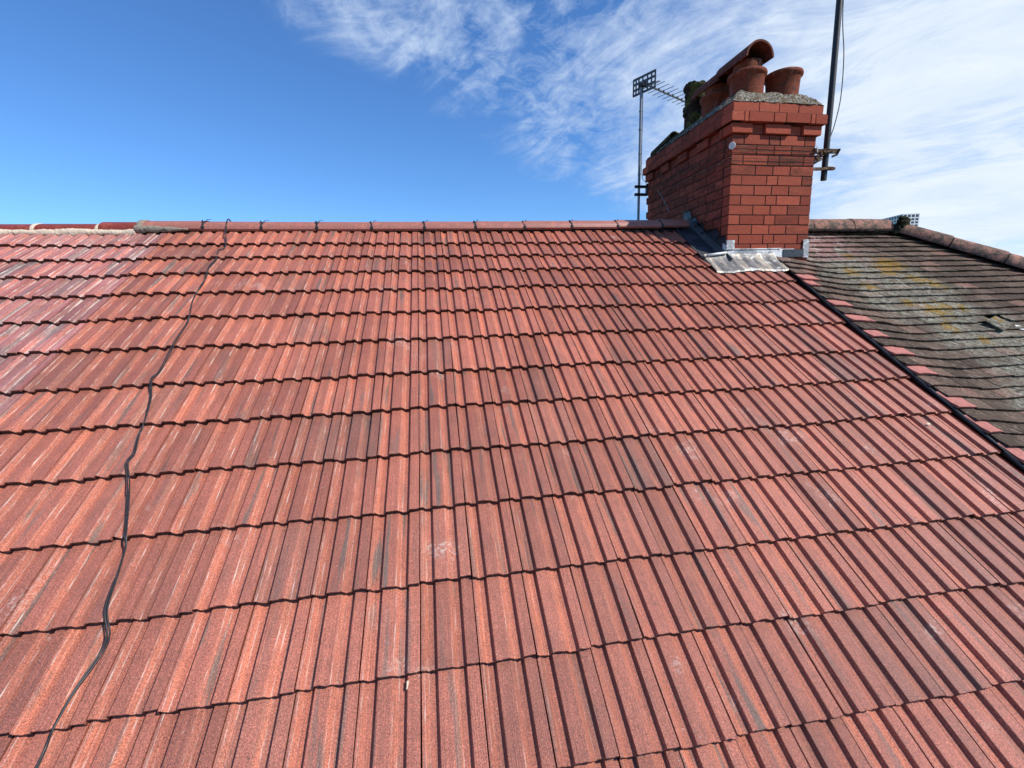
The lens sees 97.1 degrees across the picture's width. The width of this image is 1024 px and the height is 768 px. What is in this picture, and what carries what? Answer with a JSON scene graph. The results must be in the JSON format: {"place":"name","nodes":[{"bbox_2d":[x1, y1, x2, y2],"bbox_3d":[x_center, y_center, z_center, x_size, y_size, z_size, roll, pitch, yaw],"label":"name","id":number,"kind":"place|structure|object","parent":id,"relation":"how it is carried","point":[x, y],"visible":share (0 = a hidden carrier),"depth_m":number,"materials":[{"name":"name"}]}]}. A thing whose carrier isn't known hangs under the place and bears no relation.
{"place":"outdoors","nodes":[
{"label":"outdoors","id":0,"kind":"place"},
{"bbox_2d":[0,222,168,414],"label":"tiled roof","id":1,"kind":"structure","parent":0,"point":[59,283],"depth_m":3.09,"materials":[{"name":"tile"}]},
{"bbox_2d":[0,0,1023,256],"label":"sky","id":2,"kind":"structure","parent":0,"point":[111,110],"materials":[{"name":"blue"}]},
{"bbox_2d":[776,216,1023,464],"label":"plain tiled roof","id":3,"kind":"structure","parent":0,"point":[941,314],"depth_m":3.78,"materials":[{"name":"tile"}]},
{"bbox_2d":[884,213,919,225],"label":"tower block","id":4,"kind":"structure","parent":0,"point":[914,218],"depth_m":410.65,"materials":[{"name":"white glass"}]},
{"label":"ground","id":5,"kind":"structure","parent":0,"visible":0},
{"bbox_2d":[0,219,1023,767],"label":"tiled roof","id":6,"kind":"structure","parent":5,"relation":"on","point":[658,493],"depth_m":1.98,"materials":[{"name":"tile"}]},
{"bbox_2d":[35,219,230,767],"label":"roof cable","id":7,"kind":"object","parent":6,"relation":"on","point":[90,668],"visible":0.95,"depth_m":1.78,"materials":[{"name":"black rubber"}]},
{"bbox_2d":[643,39,827,272],"bbox_3d":[2.106,-1.553,4.746,1.118,3.187,1.875,-3,10,-9],"label":"chimney stack","id":8,"kind":"object","parent":6,"relation":"on","point":[750,215],"visible":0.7,"depth_m":4.05,"materials":[{"name":"red brick"}]},
{"bbox_2d":[633,69,684,219],"bbox_3d":[1.932,-2.570,5.763,1.110,2.243,0.322,-10,13,-39],"label":"tv aerial","id":9,"kind":"object","parent":8,"relation":"attached to","point":[643,84],"visible":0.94,"depth_m":5.39,"materials":[{"name":"metal"}]},
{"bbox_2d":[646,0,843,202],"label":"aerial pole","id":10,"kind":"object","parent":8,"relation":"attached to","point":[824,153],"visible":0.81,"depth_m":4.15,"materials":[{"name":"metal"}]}
]}

